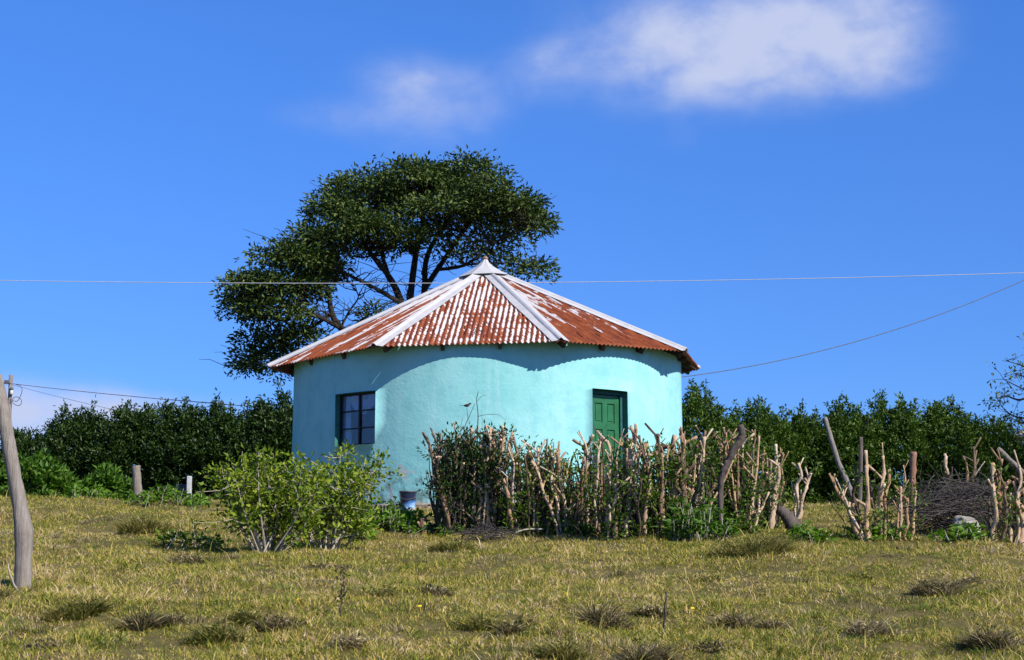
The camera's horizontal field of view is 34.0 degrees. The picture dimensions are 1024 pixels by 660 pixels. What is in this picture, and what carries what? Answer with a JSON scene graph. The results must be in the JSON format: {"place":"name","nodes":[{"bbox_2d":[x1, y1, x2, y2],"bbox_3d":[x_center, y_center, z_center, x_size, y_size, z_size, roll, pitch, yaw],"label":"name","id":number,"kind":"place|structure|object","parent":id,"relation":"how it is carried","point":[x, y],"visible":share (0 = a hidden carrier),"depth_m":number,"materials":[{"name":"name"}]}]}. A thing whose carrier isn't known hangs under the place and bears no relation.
{"place":"outdoors","nodes":[
{"label":"outdoors","id":0,"kind":"place"},
{"bbox_2d":[4,375,21,415],"bbox_3d":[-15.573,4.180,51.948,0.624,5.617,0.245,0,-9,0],"label":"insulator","id":1,"kind":"object","parent":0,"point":[10,392],"visible":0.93,"depth_m":52.25,"materials":[{"name":"ceramic"}]},
{"bbox_2d":[8,383,249,406],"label":"overhead cable","id":2,"kind":"object","parent":1,"relation":"attached to","point":[121,395],"visible":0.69,"depth_m":43.74,"materials":[{"name":"metal"}]},
{"bbox_2d":[0,273,1013,283],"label":"overhead cable","id":3,"kind":"object","parent":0,"point":[528,282],"visible":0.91,"depth_m":35.19,"materials":[{"name":"metal"}]},
{"bbox_2d":[0,488,1023,659],"bbox_3d":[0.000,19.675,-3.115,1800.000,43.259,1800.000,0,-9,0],"label":"ground","id":4,"kind":"structure","parent":0,"point":[158,640],"depth_m":14.54,"materials":[{"name":"plant"}]},
{"bbox_2d":[7,563,17,590],"bbox_3d":[-4.325,2.152,14.536,0.118,0.251,0.038,9,-12,-43],"label":"dead stick","id":5,"kind":"object","parent":4,"relation":"on","point":[13,583],"visible":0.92,"depth_m":14.52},
{"bbox_2d":[0,374,33,589],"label":"fence post","id":6,"kind":"object","parent":4,"relation":"on","point":[23,535],"visible":0.98,"depth_m":14.86,"materials":[{"name":"grey wood"}]},
{"bbox_2d":[0,585,33,600],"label":"grass tussock","id":7,"kind":"object","parent":4,"relation":"on","point":[4,593],"depth_m":13.79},
{"bbox_2d":[0,425,60,463],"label":"tall shrub","id":8,"kind":"object","parent":4,"relation":"on","point":[22,440],"visible":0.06,"depth_m":35.78,"materials":[{"name":"green plant"}]},
{"bbox_2d":[0,446,83,497],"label":"laurel bush","id":9,"kind":"object","parent":4,"relation":"on","point":[41,476],"visible":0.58,"depth_m":30.40,"materials":[{"name":"green plant"}]},
{"bbox_2d":[22,637,70,650],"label":"grass tussock","id":10,"kind":"object","parent":4,"relation":"on","point":[53,644],"depth_m":11.33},
{"bbox_2d":[18,593,133,622],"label":"grass tussock","id":11,"kind":"object","parent":4,"relation":"on","point":[84,607],"depth_m":12.82,"materials":[{"name":"plant"}]},
{"bbox_2d":[28,395,124,493],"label":"tall shrub","id":12,"kind":"object","parent":4,"relation":"on","point":[63,436],"visible":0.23,"depth_m":35.49,"materials":[{"name":"green plant"}]},
{"bbox_2d":[49,482,122,499],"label":"weed patch","id":13,"kind":"object","parent":4,"relation":"on","point":[74,492],"visible":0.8,"depth_m":28.47,"materials":[{"name":"green plant"}]},
{"bbox_2d":[76,461,132,500],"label":"laurel bush","id":14,"kind":"object","parent":4,"relation":"on","point":[110,478],"visible":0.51,"depth_m":30.13,"materials":[{"name":"green plant"}]},
{"bbox_2d":[78,398,176,496],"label":"tall shrub","id":15,"kind":"object","parent":4,"relation":"on","point":[121,436],"visible":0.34,"depth_m":34.95,"materials":[{"name":"green plant"}]},
{"bbox_2d":[132,465,142,496],"bbox_3d":[-6.731,2.856,30.125,0.243,0.842,0.173,0,-9,0],"label":"short post","id":16,"kind":"object","parent":4,"relation":"on","point":[136,479],"visible":0.65,"depth_m":30.09,"materials":[{"name":"grey wood"}]},
{"bbox_2d":[102,607,182,630],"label":"grass tussock","id":17,"kind":"object","parent":4,"relation":"on","point":[145,621],"depth_m":12.25,"materials":[{"name":"plant"}]},
{"bbox_2d":[103,511,190,534],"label":"grass tussock","id":18,"kind":"object","parent":4,"relation":"on","point":[148,525],"depth_m":21.76,"materials":[{"name":"plant"}]},
{"bbox_2d":[122,482,212,507],"bbox_3d":[-5.316,2.580,25.830,1.430,0.520,1.114,0,-9,0],"label":"weed patch","id":19,"kind":"object","parent":4,"relation":"on","point":[172,493],"visible":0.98,"depth_m":25.74,"materials":[{"name":"green plant"}]},
{"bbox_2d":[152,606,196,627],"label":"grass tussock","id":20,"kind":"object","parent":4,"relation":"on","point":[179,620],"depth_m":12.42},
{"bbox_2d":[130,395,223,495],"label":"tall shrub","id":21,"kind":"object","parent":4,"relation":"on","point":[172,429],"visible":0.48,"depth_m":34.67,"materials":[{"name":"green plant"}]},
{"bbox_2d":[176,484,186,497],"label":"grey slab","id":22,"kind":"structure","parent":4,"relation":"on","point":[182,486],"depth_m":30.51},
{"bbox_2d":[152,548,214,564],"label":"grass tussock","id":23,"kind":"object","parent":4,"relation":"on","point":[194,558],"depth_m":18.11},
{"bbox_2d":[186,476,191,495],"bbox_3d":[-5.517,2.763,28.620,0.080,0.533,0.080,0,-9,0],"label":"white post","id":24,"kind":"object","parent":4,"relation":"on","point":[189,485],"visible":0.52,"depth_m":28.61,"materials":[{"name":"paint"}]},
{"bbox_2d":[154,517,229,549],"bbox_3d":[-3.862,2.453,20.184,0.969,0.450,0.958,0,-9,0],"label":"weed patch","id":25,"kind":"object","parent":4,"relation":"on","point":[216,541],"visible":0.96,"depth_m":20.05,"materials":[{"name":"green plant"}]},
{"bbox_2d":[170,618,260,646],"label":"grass tussock","id":26,"kind":"object","parent":4,"relation":"on","point":[217,633],"depth_m":11.66,"materials":[{"name":"plant"}]},
{"bbox_2d":[177,387,264,500],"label":"tall shrub","id":27,"kind":"object","parent":4,"relation":"on","point":[222,426],"visible":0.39,"depth_m":34.48,"materials":[{"name":"green plant"}]},
{"bbox_2d":[212,605,270,625],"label":"grass tussock","id":28,"kind":"object","parent":4,"relation":"on","point":[236,615],"depth_m":12.27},
{"bbox_2d":[233,379,292,500],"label":"tall shrub","id":29,"kind":"object","parent":4,"relation":"on","point":[271,425],"visible":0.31,"depth_m":34.37,"materials":[{"name":"green plant"}]},
{"bbox_2d":[192,443,335,552],"bbox_3d":[-2.869,1.916,19.329,1.619,1.320,1.310,2,-9,-14],"label":"leafy bush","id":30,"kind":"object","parent":4,"relation":"on","point":[268,507],"visible":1,"depth_m":19.23,"materials":[{"name":"green plant"}]},
{"bbox_2d":[244,610,306,631],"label":"grass tussock","id":31,"kind":"object","parent":4,"relation":"on","point":[276,622],"depth_m":12.09,"materials":[{"name":"plant"}]},
{"bbox_2d":[306,560,352,570],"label":"grass tussock","id":32,"kind":"object","parent":4,"relation":"on","point":[329,566],"depth_m":16.50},
{"bbox_2d":[275,438,403,549],"bbox_3d":[-2.210,1.965,20.091,1.832,1.404,1.278,0,-9,0],"label":"leafy bush","id":33,"kind":"object","parent":4,"relation":"on","point":[341,515],"visible":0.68,"depth_m":19.98,"materials":[{"name":"green plant"}]},
{"bbox_2d":[334,568,351,615],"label":"dry weed","id":34,"kind":"object","parent":4,"relation":"on","point":[343,585],"visible":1,"depth_m":12.56,"materials":[{"name":"brown plant"}]},
{"bbox_2d":[319,628,368,649],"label":"grass tussock","id":35,"kind":"object","parent":4,"relation":"on","point":[347,641],"depth_m":11.28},
{"bbox_2d":[320,505,382,539],"bbox_3d":[-2.123,2.495,21.547,0.883,0.486,0.925,0,-9,0],"label":"weed patch","id":36,"kind":"object","parent":4,"relation":"on","point":[374,532],"visible":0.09,"depth_m":21.30,"materials":[{"name":"green plant"}]},
{"bbox_2d":[350,582,403,597],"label":"grass tussock","id":37,"kind":"object","parent":4,"relation":"on","point":[383,591],"depth_m":13.54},
{"bbox_2d":[200,144,564,384],"bbox_3d":[-2.998,0.143,38.405,8.435,8.996,5.383,0,-9,0],"label":"spreading tree","id":38,"kind":"object","parent":4,"relation":"on","point":[408,188],"visible":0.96,"depth_m":37.77,"materials":[{"name":"green plant"}]},
{"bbox_2d":[351,496,430,534],"bbox_3d":[-1.649,2.470,22.182,1.180,0.596,1.111,0,-9,0],"label":"weed patch","id":39,"kind":"object","parent":4,"relation":"on","point":[392,517],"visible":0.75,"depth_m":22.00,"materials":[{"name":"green plant"}]},
{"bbox_2d":[399,491,416,509],"bbox_3d":[-1.634,2.690,26.286,0.293,0.322,0.283,0,-9,0],"label":"paint bucket","id":40,"kind":"object","parent":4,"relation":"on","point":[407,498],"visible":0.88,"depth_m":26.19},
{"bbox_2d":[417,517,427,533],"bbox_3d":[-1.165,2.590,21.957,0.154,0.266,0.111,-4,-10,25],"label":"tree stump","id":41,"kind":"object","parent":4,"relation":"on","point":[421,523],"visible":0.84,"depth_m":21.93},
{"bbox_2d":[413,583,455,596],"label":"grass tussock","id":42,"kind":"object","parent":4,"relation":"on","point":[436,590],"depth_m":13.72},
{"bbox_2d":[434,523,464,536],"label":"weed patch","id":43,"kind":"object","parent":4,"relation":"on","point":[442,533],"visible":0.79,"depth_m":21.69,"materials":[{"name":"green plant"}]},
{"bbox_2d":[418,534,482,552],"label":"grass tussock","id":44,"kind":"object","parent":4,"relation":"on","point":[446,546],"depth_m":19.31,"materials":[{"name":"plant"}]},
{"bbox_2d":[424,610,512,631],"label":"grass tussock","id":45,"kind":"object","parent":4,"relation":"on","point":[479,621],"depth_m":12.07,"materials":[{"name":"plant"}]},
{"bbox_2d":[415,391,526,535],"bbox_3d":[-0.547,1.889,22.084,1.487,2.147,1.227,0,-9,0],"label":"pruned shrub","id":46,"kind":"object","parent":4,"relation":"on","point":[457,479],"visible":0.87,"depth_m":21.85,"materials":[{"name":"green plant"}]},
{"bbox_2d":[267,256,699,507],"bbox_3d":[-0.410,1.186,30.254,7.767,5.120,7.662,0,-9,0],"label":"round hut","id":47,"kind":"object","parent":4,"relation":"on","point":[525,359],"visible":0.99,"depth_m":27.36,"materials":[{"name":"green paint"}]},
{"bbox_2d":[339,392,375,445],"bbox_3d":[-2.482,1.469,27.513,0.897,0.864,0.090,-7,-11,38],"label":"window","id":48,"kind":"structure","parent":47,"relation":"in","point":[361,403],"depth_m":27.65,"materials":[{"name":"glass"}]},
{"bbox_2d":[592,390,622,500],"bbox_3d":[1.523,1.928,27.360,0.740,1.885,0.111,7,-11,-36],"label":"door","id":49,"kind":"structure","parent":47,"relation":"in","point":[607,410],"depth_m":27.48,"materials":[{"name":"teal paint"}]},
{"bbox_2d":[683,280,1023,376],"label":"overhead cable","id":50,"kind":"object","parent":47,"relation":"attached to","point":[855,341],"visible":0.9,"depth_m":33.50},
{"bbox_2d":[446,513,525,542],"bbox_3d":[-0.343,2.481,20.816,1.058,0.433,0.655,0,-9,0],"label":"brush pile","id":51,"kind":"object","parent":4,"relation":"on","point":[489,530],"visible":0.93,"depth_m":20.74,"materials":[{"name":"wood"}]},
{"bbox_2d":[483,620,542,635],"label":"grass tussock","id":52,"kind":"object","parent":4,"relation":"on","point":[508,628],"depth_m":11.75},
{"bbox_2d":[484,434,566,536],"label":"pruned shrub","id":53,"kind":"object","parent":4,"relation":"on","point":[517,511],"visible":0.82,"depth_m":21.53,"materials":[{"name":"brown plant"}]},
{"bbox_2d":[512,528,543,536],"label":"dead branch","id":54,"kind":"object","parent":4,"relation":"on","point":[518,531],"visible":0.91,"depth_m":21.22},
{"bbox_2d":[521,441,583,536],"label":"pruned shrub","id":55,"kind":"object","parent":4,"relation":"on","point":[551,461],"visible":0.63,"depth_m":21.50,"materials":[{"name":"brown plant"}]},
{"bbox_2d":[522,455,595,536],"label":"pruned shrub","id":56,"kind":"object","parent":4,"relation":"on","point":[570,512],"visible":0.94,"depth_m":21.36,"materials":[{"name":"brown plant"}]},
{"bbox_2d":[521,636,599,659],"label":"grass tussock","id":57,"kind":"object","parent":4,"relation":"on","point":[567,649],"depth_m":10.95,"materials":[{"name":"plant"}]},
{"bbox_2d":[549,519,601,536],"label":"weed patch","id":58,"kind":"object","parent":4,"relation":"on","point":[588,526],"visible":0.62,"depth_m":21.30,"materials":[{"name":"green plant"}]},
{"bbox_2d":[561,430,613,536],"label":"pruned shrub","id":59,"kind":"object","parent":4,"relation":"on","point":[591,517],"visible":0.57,"depth_m":21.58,"materials":[{"name":"brown plant"}]},
{"bbox_2d":[537,598,658,629],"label":"grass tussock","id":60,"kind":"object","parent":4,"relation":"on","point":[594,617],"depth_m":12.55,"materials":[{"name":"plant"}]},
{"bbox_2d":[590,426,642,540],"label":"pruned shrub","id":61,"kind":"object","parent":4,"relation":"on","point":[613,521],"visible":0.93,"depth_m":20.36,"materials":[{"name":"brown plant"}]},
{"bbox_2d":[596,433,683,538],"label":"pruned shrub","id":62,"kind":"object","parent":4,"relation":"on","point":[642,493],"visible":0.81,"depth_m":20.32,"materials":[{"name":"brown plant"}]},
{"bbox_2d":[625,599,677,617],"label":"grass tussock","id":63,"kind":"object","parent":4,"relation":"on","point":[649,611],"depth_m":13.01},
{"bbox_2d":[616,422,692,535],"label":"pruned shrub","id":64,"kind":"object","parent":4,"relation":"on","point":[659,460],"visible":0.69,"depth_m":20.34,"materials":[{"name":"brown plant"}]},
{"bbox_2d":[593,635,721,659],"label":"grass tussock","id":65,"kind":"object","parent":4,"relation":"on","point":[654,653],"depth_m":10.97,"materials":[{"name":"plant"}]},
{"bbox_2d":[662,591,666,635],"bbox_3d":[1.097,2.049,12.076,0.042,0.326,0.022,0,-9,0],"label":"dead stick","id":66,"kind":"object","parent":4,"relation":"on","point":[664,611],"visible":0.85,"depth_m":12.07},
{"bbox_2d":[664,426,739,533],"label":"pruned shrub","id":67,"kind":"object","parent":4,"relation":"on","point":[695,492],"visible":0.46,"depth_m":20.54,"materials":[{"name":"brown plant"}]},
{"bbox_2d":[659,494,747,540],"bbox_3d":[2.268,2.260,20.117,1.104,0.630,1.143,0,-9,0],"label":"weed patch","id":68,"kind":"object","parent":4,"relation":"on","point":[707,522],"visible":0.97,"depth_m":19.85,"materials":[{"name":"green plant"}]},
{"bbox_2d":[684,569,727,582],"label":"grass tussock","id":69,"kind":"object","parent":4,"relation":"on","point":[708,578],"depth_m":15.98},
{"bbox_2d":[692,637,727,652],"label":"grass tussock","id":70,"kind":"object","parent":4,"relation":"on","point":[717,647],"depth_m":11.20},
{"bbox_2d":[682,378,750,487],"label":"tall shrub","id":71,"kind":"object","parent":4,"relation":"on","point":[701,416],"visible":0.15,"depth_m":34.45,"materials":[{"name":"green plant"}]},
{"bbox_2d":[692,422,746,521],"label":"pruned shrub","id":72,"kind":"object","parent":4,"relation":"on","point":[719,457],"visible":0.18,"depth_m":21.05,"materials":[{"name":"brown plant"}]},
{"bbox_2d":[717,424,745,537],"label":"dead branch","id":73,"kind":"object","parent":4,"relation":"on","point":[737,444],"visible":0.91,"depth_m":20.15,"materials":[{"name":"brown wood"}]},
{"bbox_2d":[698,608,769,630],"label":"grass tussock","id":74,"kind":"object","parent":4,"relation":"on","point":[732,624],"depth_m":12.51,"materials":[{"name":"plant"}]},
{"bbox_2d":[714,427,778,534],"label":"pruned shrub","id":75,"kind":"object","parent":4,"relation":"on","point":[744,492],"visible":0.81,"depth_m":20.91,"materials":[{"name":"brown plant"}]},
{"bbox_2d":[710,394,812,503],"bbox_3d":[5.158,2.809,34.979,2.185,2.967,2.685,0,-9,0],"label":"tall shrub","id":76,"kind":"object","parent":4,"relation":"on","point":[772,429],"visible":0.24,"depth_m":34.47,"materials":[{"name":"green plant"}]},
{"bbox_2d":[706,528,816,557],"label":"grass tussock","id":77,"kind":"object","parent":4,"relation":"on","point":[761,545],"depth_m":17.63,"materials":[{"name":"plant"}]},
{"bbox_2d":[746,441,794,529],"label":"pruned shrub","id":78,"kind":"object","parent":4,"relation":"on","point":[770,515],"visible":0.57,"depth_m":22.87,"materials":[{"name":"brown plant"}]},
{"bbox_2d":[748,616,803,630],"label":"grass tussock","id":79,"kind":"object","parent":4,"relation":"on","point":[761,624],"depth_m":12.42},
{"bbox_2d":[772,444,794,517],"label":"pruned shrub","id":80,"kind":"object","parent":4,"relation":"on","point":[776,461],"visible":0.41,"depth_m":24.79,"materials":[{"name":"brown plant"}]},
{"bbox_2d":[776,506,802,532],"bbox_3d":[3.510,2.428,21.092,0.384,0.438,0.225,-4,-10,23],"label":"charred log","id":81,"kind":"object","parent":4,"relation":"on","point":[789,519],"visible":0.69,"depth_m":21.08,"materials":[{"name":"grey wood"}]},
{"bbox_2d":[760,398,846,504],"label":"tall shrub","id":82,"kind":"object","parent":4,"relation":"on","point":[804,426],"visible":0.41,"depth_m":34.56,"materials":[{"name":"green plant"}]},
{"bbox_2d":[786,457,823,518],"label":"pruned shrub","id":83,"kind":"object","parent":4,"relation":"on","point":[798,514],"visible":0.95,"depth_m":24.74,"materials":[{"name":"beige plant"}]},
{"bbox_2d":[784,519,839,542],"bbox_3d":[3.584,2.426,20.102,0.651,0.332,0.662,0,-9,0],"label":"weed patch","id":84,"kind":"object","parent":4,"relation":"on","point":[799,530],"visible":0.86,"depth_m":20.03,"materials":[{"name":"green plant"}]},
{"bbox_2d":[823,417,861,526],"bbox_3d":[4.581,2.018,23.149,0.561,1.673,0.088,-7,-11,36],"label":"wooden pole","id":85,"kind":"object","parent":4,"relation":"on","point":[835,452],"visible":0.64,"depth_m":23.22,"materials":[{"name":"grey wood"}]},
{"bbox_2d":[807,391,898,503],"bbox_3d":[7.075,2.680,34.945,1.915,2.998,2.629,0,-9,0],"label":"tall shrub","id":86,"kind":"object","parent":4,"relation":"on","point":[846,432],"visible":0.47,"depth_m":34.43,"materials":[{"name":"green plant"}]},
{"bbox_2d":[839,571,879,579],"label":"grass tussock","id":87,"kind":"object","parent":4,"relation":"on","point":[857,574],"depth_m":16.14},
{"bbox_2d":[857,437,862,516],"bbox_3d":[5.165,2.225,24.912,0.148,1.273,0.076,0,-9,0],"label":"grey post","id":88,"kind":"object","parent":4,"relation":"on","point":[860,470],"visible":0.64,"depth_m":24.91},
{"bbox_2d":[835,613,911,637],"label":"grass tussock","id":89,"kind":"object","parent":4,"relation":"on","point":[863,628],"depth_m":11.69,"materials":[{"name":"plant"}]},
{"bbox_2d":[839,517,912,539],"bbox_3d":[4.410,2.445,20.405,0.852,0.348,0.810,0,-9,0],"label":"weed patch","id":90,"kind":"object","parent":4,"relation":"on","point":[893,531],"visible":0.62,"depth_m":20.21,"materials":[{"name":"green plant"}]},
{"bbox_2d":[828,443,930,541],"bbox_3d":[4.468,2.014,20.429,1.262,1.256,1.098,0,-9,0],"label":"pruned shrub","id":91,"kind":"object","parent":4,"relation":"on","point":[882,512],"visible":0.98,"depth_m":20.27,"materials":[{"name":"beige plant"}]},
{"bbox_2d":[855,388,947,502],"bbox_3d":[8.078,2.716,35.139,2.071,3.019,2.502,0,-9,0],"label":"tall shrub","id":92,"kind":"object","parent":4,"relation":"on","point":[910,438],"visible":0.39,"depth_m":34.48,"materials":[{"name":"green plant"}]},
{"bbox_2d":[909,452,916,523],"bbox_3d":[5.495,2.219,22.977,0.158,1.102,0.120,-2,-9,13],"label":"plank post","id":93,"kind":"object","parent":4,"relation":"on","point":[912,461],"visible":0.52,"depth_m":23.00,"materials":[{"name":"brown wood"}]},
{"bbox_2d":[899,574,987,596],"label":"grass tussock","id":94,"kind":"object","parent":4,"relation":"on","point":[927,588],"depth_m":14.21,"materials":[{"name":"plant"}]},
{"bbox_2d":[869,455,1023,535],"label":"brush pile","id":95,"kind":"object","parent":4,"relation":"on","point":[951,506],"visible":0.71,"depth_m":21.70,"materials":[{"name":"wood"}]},
{"bbox_2d":[900,394,994,504],"bbox_3d":[9.120,2.793,35.235,1.952,2.946,2.564,0,-9,0],"label":"tall shrub","id":96,"kind":"object","parent":4,"relation":"on","point":[947,428],"visible":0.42,"depth_m":34.63,"materials":[{"name":"green plant"}]},
{"bbox_2d":[943,453,961,496],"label":"pruned shrub","id":97,"kind":"object","parent":4,"relation":"on","point":[947,472],"visible":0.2,"depth_m":25.83,"materials":[{"name":"beige plant"}]},
{"bbox_2d":[927,517,987,542],"bbox_3d":[5.188,2.346,19.481,0.689,0.376,0.611,0,-9,0],"label":"weed patch","id":98,"kind":"object","parent":4,"relation":"on","point":[969,532],"visible":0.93,"depth_m":19.36,"materials":[{"name":"green plant"}]},
{"bbox_2d":[953,515,980,533],"bbox_3d":[5.718,2.482,21.083,0.350,0.303,0.298,0,-9,0],"label":"rock","id":99,"kind":"object","parent":4,"relation":"on","point":[959,518],"visible":0.41,"depth_m":21.02,"materials":[{"name":"stone"}]},
{"bbox_2d":[948,573,987,584],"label":"grass tussock","id":100,"kind":"object","parent":4,"relation":"on","point":[971,580],"depth_m":15.31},
{"bbox_2d":[958,437,985,506],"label":"pruned shrub","id":101,"kind":"object","parent":4,"relation":"on","point":[975,462],"visible":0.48,"depth_m":25.82,"materials":[{"name":"brown plant"}]},
{"bbox_2d":[945,622,1023,649],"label":"grass tussock","id":102,"kind":"object","parent":4,"relation":"on","point":[978,637],"depth_m":11.09,"materials":[{"name":"plant"}]},
{"bbox_2d":[948,405,1023,504],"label":"tall shrub","id":103,"kind":"object","parent":4,"relation":"on","point":[994,436],"visible":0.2,"depth_m":34.83,"materials":[{"name":"green plant"}]},
{"bbox_2d":[977,448,1023,544],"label":"pruned shrub","id":104,"kind":"object","parent":4,"relation":"on","point":[1016,515],"visible":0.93,"depth_m":19.55,"materials":[{"name":"beige plant"}]},
{"bbox_2d":[978,332,1023,443],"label":"sparse tree","id":105,"kind":"object","parent":4,"relation":"on","point":[1021,418],"visible":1,"depth_m":33.13,"materials":[{"name":"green plant"}]},
{"bbox_2d":[993,441,1023,496],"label":"tall shrub","id":106,"kind":"object","parent":4,"relation":"on","point":[1017,484],"visible":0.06,"depth_m":35.08,"materials":[{"name":"green plant"}]},
{"bbox_2d":[996,447,1023,475],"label":"wooden pole","id":107,"kind":"object","parent":4,"relation":"on","point":[1008,458],"visible":0.68,"depth_m":24.29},
{"bbox_2d":[1014,430,1023,447],"bbox_3d":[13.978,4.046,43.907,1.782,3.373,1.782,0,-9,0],"label":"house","id":108,"kind":"structure","parent":4,"relation":"on","point":[1022,438],"depth_m":43.84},
{"bbox_2d":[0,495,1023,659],"bbox_3d":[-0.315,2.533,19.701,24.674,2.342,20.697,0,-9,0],"label":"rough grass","id":109,"kind":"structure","parent":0,"point":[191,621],"depth_m":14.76,"materials":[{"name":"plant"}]},
{"bbox_2d":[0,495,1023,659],"bbox_3d":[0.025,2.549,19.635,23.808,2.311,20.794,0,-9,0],"label":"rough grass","id":110,"kind":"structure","parent":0,"point":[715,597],"depth_m":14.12,"materials":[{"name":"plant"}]},
{"bbox_2d":[0,0,1023,483],"label":"sky","id":111,"kind":"structure","parent":0,"point":[726,141],"materials":[{"name":"blue"}]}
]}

